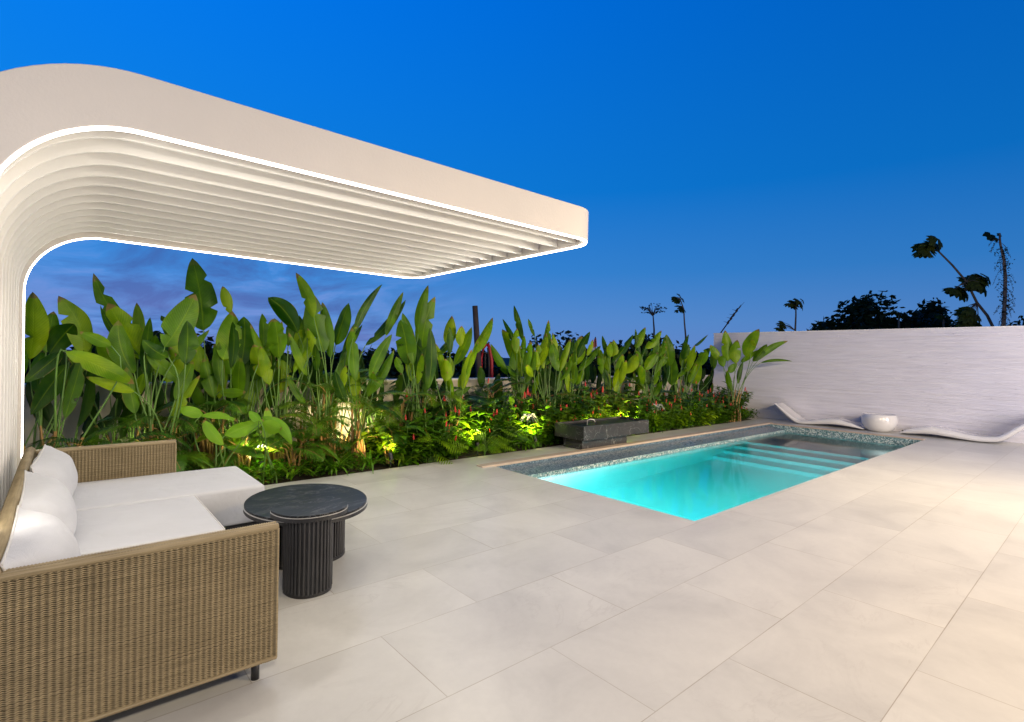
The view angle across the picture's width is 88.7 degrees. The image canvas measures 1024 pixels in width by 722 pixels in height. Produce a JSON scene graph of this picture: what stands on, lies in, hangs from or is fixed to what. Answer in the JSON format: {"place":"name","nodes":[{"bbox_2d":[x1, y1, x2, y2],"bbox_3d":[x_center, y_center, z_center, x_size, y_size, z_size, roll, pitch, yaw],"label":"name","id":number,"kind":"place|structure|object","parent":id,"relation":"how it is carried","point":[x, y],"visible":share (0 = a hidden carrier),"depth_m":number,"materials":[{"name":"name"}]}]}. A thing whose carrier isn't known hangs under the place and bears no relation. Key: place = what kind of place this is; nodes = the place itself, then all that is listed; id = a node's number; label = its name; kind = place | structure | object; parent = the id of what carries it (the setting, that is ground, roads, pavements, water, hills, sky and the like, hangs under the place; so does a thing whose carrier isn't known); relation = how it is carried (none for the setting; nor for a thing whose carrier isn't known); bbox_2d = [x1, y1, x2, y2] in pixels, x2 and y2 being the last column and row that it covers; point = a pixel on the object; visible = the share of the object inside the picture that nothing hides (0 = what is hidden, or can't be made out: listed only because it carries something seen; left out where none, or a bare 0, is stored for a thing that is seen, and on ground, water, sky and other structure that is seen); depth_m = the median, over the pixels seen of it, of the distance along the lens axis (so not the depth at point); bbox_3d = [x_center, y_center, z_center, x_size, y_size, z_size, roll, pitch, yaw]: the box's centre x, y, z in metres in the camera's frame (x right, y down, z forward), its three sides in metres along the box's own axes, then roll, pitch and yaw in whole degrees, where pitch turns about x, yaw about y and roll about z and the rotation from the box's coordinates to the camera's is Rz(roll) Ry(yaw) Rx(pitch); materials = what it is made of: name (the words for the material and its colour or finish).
{"place":"outdoors","nodes":[
{"label":"outdoors","id":0,"kind":"place"},
{"bbox_2d":[24,350,708,381],"bbox_3d":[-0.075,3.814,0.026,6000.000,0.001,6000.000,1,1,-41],"label":"ground","id":1,"kind":"structure","parent":0,"point":[506,360],"depth_m":623.64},
{"bbox_2d":[23,375,707,457],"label":"boundary wall","id":2,"kind":"structure","parent":1,"relation":"on","point":[70,425],"depth_m":6.33,"materials":[{"name":"paint"}]},
{"bbox_2d":[24,344,710,380],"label":"distant wood","id":3,"kind":"object","parent":1,"relation":"on","point":[496,370],"visible":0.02,"depth_m":36.38,"materials":[{"name":"plant"}]},
{"bbox_2d":[332,344,461,378],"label":"broadleaf tree","id":4,"kind":"object","parent":1,"relation":"on","point":[393,372],"visible":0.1,"depth_m":19.08,"materials":[{"name":"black plant"}]},
{"bbox_2d":[462,306,489,377],"bbox_3d":[-1.057,1.165,13.030,0.952,5.083,0.170,1,0,6],"label":"utility pole","id":5,"kind":"object","parent":1,"relation":"on","point":[478,364],"visible":0.29,"depth_m":12.94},
{"bbox_2d":[509,330,598,376],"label":"broadleaf tree","id":6,"kind":"object","parent":1,"relation":"on","point":[567,332],"visible":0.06,"depth_m":19.82,"materials":[{"name":"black plant"}]},
{"bbox_2d":[609,333,709,393],"bbox_3d":[5.139,1.398,18.088,3.538,4.808,3.291,1,1,-41],"label":"broadleaf tree","id":7,"kind":"object","parent":1,"relation":"on","point":[645,341],"visible":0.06,"depth_m":17.87,"materials":[{"name":"green plant"}]},
{"bbox_2d":[774,298,803,331],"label":"umbrella tree","id":8,"kind":"object","parent":1,"relation":"on","point":[792,305],"visible":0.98,"depth_m":19.98,"materials":[{"name":"green plant"}]},
{"bbox_2d":[814,290,937,330],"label":"broadleaf tree","id":9,"kind":"object","parent":1,"relation":"on","point":[865,310],"visible":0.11,"depth_m":23.48,"materials":[{"name":"green plant"}]},
{"bbox_2d":[886,297,956,327],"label":"broadleaf tree","id":10,"kind":"object","parent":1,"relation":"on","point":[931,309],"visible":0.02,"depth_m":23.97,"materials":[{"name":"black plant"}]},
{"bbox_2d":[910,235,993,326],"bbox_3d":[14.339,-0.039,17.104,2.580,8.040,0.939,1,0,0],"label":"umbrella tree","id":11,"kind":"object","parent":1,"relation":"on","point":[967,315],"visible":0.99,"depth_m":16.94,"materials":[{"name":"green plant"}]},
{"bbox_2d":[982,232,1015,325],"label":"vine covered tree","id":12,"kind":"object","parent":1,"relation":"on","point":[1004,263],"visible":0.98,"depth_m":15.98,"materials":[{"name":"green plant"}]},
{"bbox_2d":[249,418,751,484],"bbox_3d":[-1.498,1.358,7.570,19.600,0.143,1.500,1,1,-41],"label":"planting bed","id":13,"kind":"object","parent":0,"point":[385,465],"visible":0.05,"depth_m":7.06,"materials":[{"name":"soil"}]},
{"bbox_2d":[23,292,93,451],"bbox_3d":[-4.526,0.335,5.048,0.502,1.978,0.713,1,0,-7],"label":"heliconia","id":14,"kind":"object","parent":13,"relation":"on","point":[46,333],"visible":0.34,"depth_m":5.16,"materials":[{"name":"green plant"}]},
{"bbox_2d":[25,356,122,446],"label":"heliconia","id":15,"kind":"object","parent":13,"relation":"on","point":[90,398],"visible":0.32,"depth_m":5.37,"materials":[{"name":"plant"}]},
{"bbox_2d":[24,331,133,447],"bbox_3d":[-4.018,0.528,4.874,0.780,1.614,0.283,1,0,-26],"label":"heliconia","id":16,"kind":"object","parent":13,"relation":"on","point":[51,385],"visible":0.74,"depth_m":4.83,"materials":[{"name":"green plant"}]},
{"bbox_2d":[58,346,152,443],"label":"heliconia","id":17,"kind":"object","parent":13,"relation":"on","point":[126,412],"visible":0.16,"depth_m":5.62,"materials":[{"name":"plant"}]},
{"bbox_2d":[24,429,197,465],"bbox_3d":[-3.925,0.988,5.088,1.430,0.637,1.592,1,0,-14],"label":"areca palm","id":18,"kind":"object","parent":13,"relation":"on","point":[41,443],"visible":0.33,"depth_m":4.88,"materials":[{"name":"green plant"}]},
{"bbox_2d":[92,273,170,441],"bbox_3d":[-4.038,0.207,5.654,0.792,2.244,0.605,1,1,-41],"label":"heliconia","id":19,"kind":"object","parent":13,"relation":"on","point":[137,330],"visible":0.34,"depth_m":5.53,"materials":[{"name":"green plant"}]},
{"bbox_2d":[86,294,208,441],"bbox_3d":[-3.690,0.303,5.360,1.053,2.070,0.416,1,1,-41],"label":"heliconia","id":20,"kind":"object","parent":13,"relation":"on","point":[178,324],"visible":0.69,"depth_m":5.39,"materials":[{"name":"green plant"}]},
{"bbox_2d":[84,401,232,450],"bbox_3d":[-3.801,0.878,5.711,1.378,0.852,1.402,1,1,-41],"label":"areca palm","id":21,"kind":"object","parent":13,"relation":"on","point":[133,423],"visible":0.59,"depth_m":5.49,"materials":[{"name":"green plant"}]},
{"bbox_2d":[139,360,229,470],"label":"heliconia","id":22,"kind":"object","parent":13,"relation":"on","point":[161,400],"visible":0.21,"depth_m":6.11,"materials":[{"name":"plant"}]},
{"bbox_2d":[173,450,217,471],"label":"areca palm","id":23,"kind":"object","parent":13,"relation":"on","point":[183,459],"visible":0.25,"depth_m":5.20,"materials":[{"name":"green plant"}]},
{"bbox_2d":[160,258,232,466],"bbox_3d":[-3.688,0.065,6.112,0.704,2.537,0.499,1,1,-41],"label":"heliconia","id":24,"kind":"object","parent":13,"relation":"on","point":[199,286],"visible":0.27,"depth_m":6.12,"materials":[{"name":"green plant"}]},
{"bbox_2d":[146,398,253,468],"bbox_3d":[-3.463,0.860,5.963,1.174,0.897,1.249,1,1,-41],"label":"areca palm","id":25,"kind":"object","parent":13,"relation":"on","point":[222,404],"visible":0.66,"depth_m":5.89,"materials":[{"name":"green plant"}]},
{"bbox_2d":[175,353,251,466],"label":"heliconia","id":26,"kind":"object","parent":13,"relation":"on","point":[198,397],"visible":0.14,"depth_m":6.08,"materials":[{"name":"plant"}]},
{"bbox_2d":[178,406,281,468],"bbox_3d":[-2.980,0.912,5.548,0.978,0.877,0.394,1,0,-25],"label":"broad leaf plant","id":27,"kind":"object","parent":13,"relation":"on","point":[213,434],"visible":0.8,"depth_m":5.53,"materials":[{"name":"plant"}]},
{"bbox_2d":[200,311,274,464],"bbox_3d":[-3.203,0.373,6.283,0.475,1.937,0.866,1,0,18],"label":"heliconia","id":28,"kind":"object","parent":13,"relation":"on","point":[234,343],"visible":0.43,"depth_m":6.08,"materials":[{"name":"green plant"}]},
{"bbox_2d":[190,433,288,468],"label":"areca palm","id":29,"kind":"object","parent":13,"relation":"on","point":[235,456],"visible":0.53,"depth_m":5.73,"materials":[{"name":"green plant"}]},
{"bbox_2d":[249,407,291,483],"bbox_3d":[-2.665,0.940,5.797,0.432,0.828,0.383,1,0,-21],"label":"broad leaf plant","id":30,"kind":"object","parent":13,"relation":"on","point":[284,432],"visible":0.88,"depth_m":5.69,"materials":[{"name":"plant"}]},
{"bbox_2d":[248,353,295,465],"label":"heliconia","id":31,"kind":"object","parent":13,"relation":"on","point":[275,380],"visible":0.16,"depth_m":6.59,"materials":[{"name":"plant"}]},
{"bbox_2d":[215,411,328,467],"bbox_3d":[-2.947,0.968,6.427,1.312,0.697,1.089,1,0,-27],"label":"areca palm","id":32,"kind":"object","parent":13,"relation":"on","point":[309,417],"visible":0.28,"depth_m":6.29,"materials":[{"name":"green plant"}]},
{"bbox_2d":[250,297,312,465],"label":"heliconia","id":33,"kind":"object","parent":13,"relation":"on","point":[286,313],"visible":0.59,"depth_m":6.35,"materials":[{"name":"green plant"}]},
{"bbox_2d":[242,433,348,471],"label":"areca palm","id":34,"kind":"object","parent":13,"relation":"on","point":[293,458],"visible":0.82,"depth_m":6.06,"materials":[{"name":"green plant"}]},
{"bbox_2d":[281,353,337,458],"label":"heliconia","id":35,"kind":"object","parent":13,"relation":"on","point":[305,379],"visible":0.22,"depth_m":6.96,"materials":[{"name":"plant"}]},
{"bbox_2d":[276,415,355,468],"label":"areca palm","id":36,"kind":"object","parent":13,"relation":"on","point":[315,432],"visible":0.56,"depth_m":6.35,"materials":[{"name":"green plant"}]},
{"bbox_2d":[261,369,378,459],"bbox_3d":[-2.432,0.709,6.739,1.422,1.228,1.287,1,1,-41],"label":"areca palm","id":37,"kind":"object","parent":13,"relation":"on","point":[297,404],"visible":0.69,"depth_m":6.60,"materials":[{"name":"green plant"}]},
{"bbox_2d":[287,273,361,467],"bbox_3d":[-2.383,0.134,6.707,0.919,2.439,0.532,1,1,-41],"label":"heliconia","id":38,"kind":"object","parent":13,"relation":"on","point":[323,331],"visible":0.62,"depth_m":6.61,"materials":[{"name":"green plant"}]},
{"bbox_2d":[309,451,358,475],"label":"strap leaf plant","id":39,"kind":"object","parent":13,"relation":"on","point":[335,463],"visible":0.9,"depth_m":6.17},
{"bbox_2d":[317,372,409,444],"bbox_3d":[-2.043,0.741,7.105,1.293,1.174,1.618,1,1,-41],"label":"areca palm","id":40,"kind":"object","parent":13,"relation":"on","point":[363,404],"visible":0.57,"depth_m":6.86,"materials":[{"name":"green plant"}]},
{"bbox_2d":[324,285,405,466],"bbox_3d":[-1.851,0.170,6.929,1.106,2.388,0.504,1,1,-41],"label":"heliconia","id":41,"kind":"object","parent":13,"relation":"on","point":[378,356],"visible":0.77,"depth_m":6.84,"materials":[{"name":"green plant"}]},
{"bbox_2d":[353,447,390,471],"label":"strap leaf plant","id":42,"kind":"object","parent":13,"relation":"on","point":[370,463],"visible":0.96,"depth_m":6.48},
{"bbox_2d":[346,351,412,451],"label":"heliconia","id":43,"kind":"object","parent":13,"relation":"on","point":[400,384],"visible":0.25,"depth_m":7.67,"materials":[{"name":"plant"}]},
{"bbox_2d":[340,418,427,463],"bbox_3d":[-1.619,1.052,6.860,1.046,0.577,1.060,1,0,27],"label":"leaf plant","id":44,"kind":"object","parent":13,"relation":"on","point":[389,425],"visible":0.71,"depth_m":6.70,"materials":[{"name":"green plant"}]},
{"bbox_2d":[361,414,429,461],"bbox_3d":[-1.659,1.053,7.154,1.219,0.627,0.909,0,1,-64],"label":"flowering shrub","id":45,"kind":"object","parent":13,"relation":"on","point":[372,444],"visible":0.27,"depth_m":6.95,"materials":[{"name":"green plant"}]},
{"bbox_2d":[357,392,436,430],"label":"areca palm","id":46,"kind":"object","parent":13,"relation":"on","point":[385,403],"visible":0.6,"depth_m":7.11,"materials":[{"name":"green plant"}]},
{"bbox_2d":[373,421,433,466],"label":"flowering shrub","id":47,"kind":"object","parent":13,"relation":"on","point":[397,450],"visible":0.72,"depth_m":6.77,"materials":[{"name":"green plant"}]},
{"bbox_2d":[394,286,436,458],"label":"heliconia","id":48,"kind":"object","parent":13,"relation":"on","point":[417,352],"visible":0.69,"depth_m":7.35,"materials":[{"name":"green plant"}]},
{"bbox_2d":[382,394,461,436],"bbox_3d":[-1.303,0.891,7.617,1.204,0.958,1.164,1,0,1],"label":"flowering shrub","id":49,"kind":"object","parent":13,"relation":"on","point":[440,420],"visible":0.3,"depth_m":7.47,"materials":[{"name":"green plant"}]},
{"bbox_2d":[387,380,464,414],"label":"plant","id":50,"kind":"object","parent":13,"relation":"on","point":[393,387],"visible":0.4,"depth_m":7.86,"materials":[{"name":"green plant"}]},
{"bbox_2d":[405,361,459,422],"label":"heliconia","id":51,"kind":"object","parent":13,"relation":"on","point":[433,385],"visible":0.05,"depth_m":8.22,"materials":[{"name":"plant"}]},
{"bbox_2d":[407,409,458,462],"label":"flowering shrub","id":52,"kind":"object","parent":13,"relation":"on","point":[442,433],"visible":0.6,"depth_m":7.02,"materials":[{"name":"green plant"}]},
{"bbox_2d":[416,432,465,464],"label":"split leaf plant","id":53,"kind":"object","parent":13,"relation":"on","point":[447,445],"visible":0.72,"depth_m":6.91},
{"bbox_2d":[423,400,485,445],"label":"flowering shrub","id":54,"kind":"object","parent":13,"relation":"on","point":[464,424],"visible":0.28,"depth_m":7.94,"materials":[{"name":"green plant"}]},
{"bbox_2d":[420,386,493,417],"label":"areca palm","id":55,"kind":"object","parent":13,"relation":"on","point":[481,402],"visible":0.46,"depth_m":7.92,"materials":[{"name":"green plant"}]},
{"bbox_2d":[436,430,479,458],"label":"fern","id":56,"kind":"object","parent":13,"relation":"on","point":[462,440],"visible":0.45,"depth_m":7.33,"materials":[{"name":"green plant"}]},
{"bbox_2d":[435,316,492,431],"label":"heliconia","id":57,"kind":"object","parent":13,"relation":"on","point":[463,341],"visible":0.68,"depth_m":7.99,"materials":[{"name":"green plant"}]},
{"bbox_2d":[176,408,759,482],"bbox_3d":[0.335,1.241,9.106,14.586,0.292,1.705,1,1,-41],"label":"ground cover","id":58,"kind":"object","parent":13,"relation":"on","point":[267,471],"visible":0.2,"depth_m":6.52,"materials":[{"name":"green plant"}]},
{"bbox_2d":[464,366,503,441],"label":"heliconia","id":59,"kind":"object","parent":13,"relation":"on","point":[481,379],"visible":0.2,"depth_m":8.90,"materials":[{"name":"plant"}]},
{"bbox_2d":[460,428,517,455],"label":"split leaf plant","id":60,"kind":"object","parent":13,"relation":"on","point":[483,443],"visible":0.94,"depth_m":7.38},
{"bbox_2d":[459,378,519,450],"bbox_3d":[-0.318,0.826,8.188,1.172,1.119,1.175,1,1,43],"label":"flowering shrub","id":61,"kind":"object","parent":13,"relation":"on","point":[483,409],"visible":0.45,"depth_m":8.04,"materials":[{"name":"green plant"}]},
{"bbox_2d":[472,410,522,452],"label":"flowering shrub","id":62,"kind":"object","parent":13,"relation":"on","point":[513,426],"visible":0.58,"depth_m":7.83,"materials":[{"name":"green plant"}]},
{"bbox_2d":[463,378,531,412],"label":"areca palm","id":63,"kind":"object","parent":13,"relation":"on","point":[477,388],"visible":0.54,"depth_m":8.79,"materials":[{"name":"green plant"}]},
{"bbox_2d":[491,306,539,440],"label":"heliconia","id":64,"kind":"object","parent":13,"relation":"on","point":[520,359],"visible":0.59,"depth_m":8.94,"materials":[{"name":"green plant"}]},
{"bbox_2d":[502,388,562,439],"bbox_3d":[0.358,0.918,8.854,1.153,0.954,1.227,1,0,34],"label":"flowering shrub","id":65,"kind":"object","parent":13,"relation":"on","point":[525,405],"visible":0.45,"depth_m":8.67,"materials":[{"name":"green plant"}]},
{"bbox_2d":[515,363,556,417],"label":"heliconia","id":66,"kind":"object","parent":13,"relation":"on","point":[542,372],"visible":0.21,"depth_m":9.73,"materials":[{"name":"plant"}]},
{"bbox_2d":[522,416,555,446],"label":"flowering shrub","id":67,"kind":"object","parent":13,"relation":"on","point":[540,432],"visible":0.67,"depth_m":8.45,"materials":[{"name":"green plant"}]},
{"bbox_2d":[490,386,595,414],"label":"areca palm","id":68,"kind":"object","parent":13,"relation":"on","point":[539,396],"visible":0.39,"depth_m":9.38,"materials":[{"name":"green plant"}]},
{"bbox_2d":[526,320,572,414],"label":"heliconia","id":69,"kind":"object","parent":13,"relation":"on","point":[547,352],"visible":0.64,"depth_m":9.34,"materials":[{"name":"green plant"}]},
{"bbox_2d":[530,395,584,427],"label":"flowering shrub","id":70,"kind":"object","parent":13,"relation":"on","point":[557,403],"visible":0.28,"depth_m":9.11,"materials":[{"name":"green plant"}]},
{"bbox_2d":[551,332,600,408],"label":"heliconia","id":71,"kind":"object","parent":13,"relation":"on","point":[578,348],"visible":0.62,"depth_m":9.67,"materials":[{"name":"green plant"}]},
{"bbox_2d":[556,382,602,419],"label":"flowering shrub","id":72,"kind":"object","parent":13,"relation":"on","point":[584,405],"visible":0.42,"depth_m":9.30,"materials":[{"name":"green plant"}]},
{"bbox_2d":[574,354,603,404],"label":"heliconia","id":73,"kind":"object","parent":13,"relation":"on","point":[590,372],"visible":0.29,"depth_m":10.68,"materials":[{"name":"plant"}]},
{"bbox_2d":[569,383,636,411],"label":"areca palm","id":74,"kind":"object","parent":13,"relation":"on","point":[600,388],"visible":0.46,"depth_m":10.37,"materials":[{"name":"green plant"}]},
{"bbox_2d":[577,387,629,416],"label":"flowering shrub","id":75,"kind":"object","parent":13,"relation":"on","point":[615,411],"visible":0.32,"depth_m":10.04,"materials":[{"name":"green plant"}]},
{"bbox_2d":[597,327,658,411],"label":"heliconia","id":76,"kind":"object","parent":13,"relation":"on","point":[622,368],"visible":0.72,"depth_m":10.58,"materials":[{"name":"green plant"}]},
{"bbox_2d":[617,391,659,434],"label":"flowering shrub","id":77,"kind":"object","parent":13,"relation":"on","point":[638,414],"visible":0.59,"depth_m":10.05,"materials":[{"name":"green plant"}]},
{"bbox_2d":[617,383,666,420],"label":"flowering shrub","id":78,"kind":"object","parent":13,"relation":"on","point":[645,398],"visible":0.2,"depth_m":10.80,"materials":[{"name":"green plant"}]},
{"bbox_2d":[633,329,674,401],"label":"heliconia","id":79,"kind":"object","parent":13,"relation":"on","point":[665,350],"visible":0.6,"depth_m":11.36,"materials":[{"name":"green plant"}]},
{"bbox_2d":[644,364,683,397],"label":"heliconia","id":80,"kind":"object","parent":13,"relation":"on","point":[664,380],"visible":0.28,"depth_m":12.53,"materials":[{"name":"plant"}]},
{"bbox_2d":[653,399,682,430],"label":"flowering shrub","id":81,"kind":"object","parent":13,"relation":"on","point":[672,414],"visible":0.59,"depth_m":10.76,"materials":[{"name":"green plant"}]},
{"bbox_2d":[664,399,697,428],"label":"flowering shrub","id":82,"kind":"object","parent":13,"relation":"on","point":[683,417],"visible":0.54,"depth_m":11.00,"materials":[{"name":"green plant"}]},
{"bbox_2d":[670,390,710,427],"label":"flowering shrub","id":83,"kind":"object","parent":13,"relation":"on","point":[698,406],"visible":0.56,"depth_m":11.25,"materials":[{"name":"green plant"}]},
{"bbox_2d":[665,334,716,401],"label":"heliconia","id":84,"kind":"object","parent":13,"relation":"on","point":[687,357],"visible":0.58,"depth_m":12.19,"materials":[{"name":"green plant"}]},
{"bbox_2d":[681,366,713,398],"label":"heliconia","id":85,"kind":"object","parent":13,"relation":"on","point":[706,381],"visible":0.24,"depth_m":13.43,"materials":[{"name":"plant"}]},
{"bbox_2d":[694,391,727,424],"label":"flowering shrub","id":86,"kind":"object","parent":13,"relation":"on","point":[718,409],"visible":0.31,"depth_m":11.79,"materials":[{"name":"green plant"}]},
{"bbox_2d":[713,381,752,408],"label":"flowering shrub","id":87,"kind":"object","parent":13,"relation":"on","point":[745,393],"visible":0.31,"depth_m":13.26,"materials":[{"name":"green plant"}]},
{"bbox_2d":[710,329,789,421],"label":"heliconia","id":88,"kind":"object","parent":13,"relation":"on","point":[730,350],"visible":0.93,"depth_m":12.63,"materials":[{"name":"green plant"}]},
{"bbox_2d":[0,0,1023,357],"label":"sky","id":89,"kind":"structure","parent":0,"point":[759,156],"materials":[{"name":"blue"}]},
{"bbox_2d":[93,418,1023,721],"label":"deck","id":90,"kind":"structure","parent":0,"point":[889,586],"depth_m":3.01,"materials":[{"name":"tile"}]},
{"bbox_2d":[0,439,279,721],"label":"corner sofa","id":91,"kind":"object","parent":90,"relation":"on","point":[133,574],"visible":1,"depth_m":2.10,"materials":[{"name":"brown wicker"}]},
{"bbox_2d":[0,63,587,510],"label":"cantilever pergola","id":92,"kind":"object","parent":90,"relation":"on","point":[100,153],"visible":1,"depth_m":3.33,"materials":[{"name":"paint"}]},
{"bbox_2d":[243,483,367,569],"bbox_3d":[-1.373,1.144,3.499,0.764,0.439,0.932,1,1,-41],"label":"side table","id":93,"kind":"object","parent":90,"relation":"on","point":[258,506],"visible":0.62,"depth_m":3.55,"materials":[{"name":"black stone"}]},
{"bbox_2d":[270,498,347,598],"bbox_3d":[-1.185,1.124,3.130,0.442,0.491,0.290,1,1,-41],"label":"side table","id":94,"kind":"object","parent":90,"relation":"on","point":[308,551],"visible":1,"depth_m":3.04,"materials":[{"name":"wood"}]},
{"bbox_2d":[555,416,648,448],"bbox_3d":[1.520,1.159,8.715,1.670,0.453,0.620,1,1,-41],"label":"marble fountain","id":95,"kind":"object","parent":90,"relation":"on","point":[587,433],"visible":0.98,"depth_m":8.39,"materials":[{"name":"grey"}]},
{"bbox_2d":[528,424,921,477],"bbox_3d":[3.763,2.164,8.393,8.180,1.438,2.900,1,1,-41],"label":"pool basin","id":96,"kind":"object","parent":90,"relation":"in","point":[859,437],"visible":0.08,"depth_m":10.32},
{"bbox_2d":[497,424,784,474],"bbox_3d":[2.977,1.466,9.323,8.180,0.086,0.340,1,1,-41],"label":"pool ledge","id":97,"kind":"object","parent":96,"relation":"on","point":[551,464],"visible":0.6,"depth_m":8.38,"materials":[{"name":"tile"}]},
{"bbox_2d":[477,422,924,467],"bbox_3d":[3.744,1.429,8.412,8.520,0.030,2.980,1,1,-41],"label":"pool coping","id":98,"kind":"object","parent":96,"relation":"on","point":[526,459],"visible":0.98,"depth_m":8.97,"materials":[{"name":"stone"}]},
{"bbox_2d":[539,432,905,520],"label":"pool water","id":99,"kind":"structure","parent":96,"relation":"in","point":[697,484],"depth_m":7.37,"materials":[{"name":"liquid"}]},
{"bbox_2d":[774,402,865,428],"bbox_3d":[7.085,1.252,12.062,0.560,0.454,1.874,1,1,-41],"label":"sun lounger","id":100,"kind":"object","parent":90,"relation":"on","point":[789,412],"visible":0.98,"depth_m":11.93,"materials":[{"name":"plastic"}]},
{"bbox_2d":[712,326,1023,442],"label":"ridged wall","id":101,"kind":"structure","parent":90,"relation":"on","point":[969,379],"depth_m":11.24,"materials":[{"name":"white paint"}]},
{"bbox_2d":[861,413,897,431],"bbox_3d":[7.808,1.310,11.125,0.650,0.368,0.650,1,1,-41],"label":"bowl table","id":102,"kind":"object","parent":90,"relation":"on","point":[880,422],"visible":1,"depth_m":10.90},
{"bbox_2d":[899,423,1023,441],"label":"sun lounger","id":103,"kind":"object","parent":90,"relation":"on","point":[944,431],"visible":1,"depth_m":10.01,"materials":[{"name":"plastic"}]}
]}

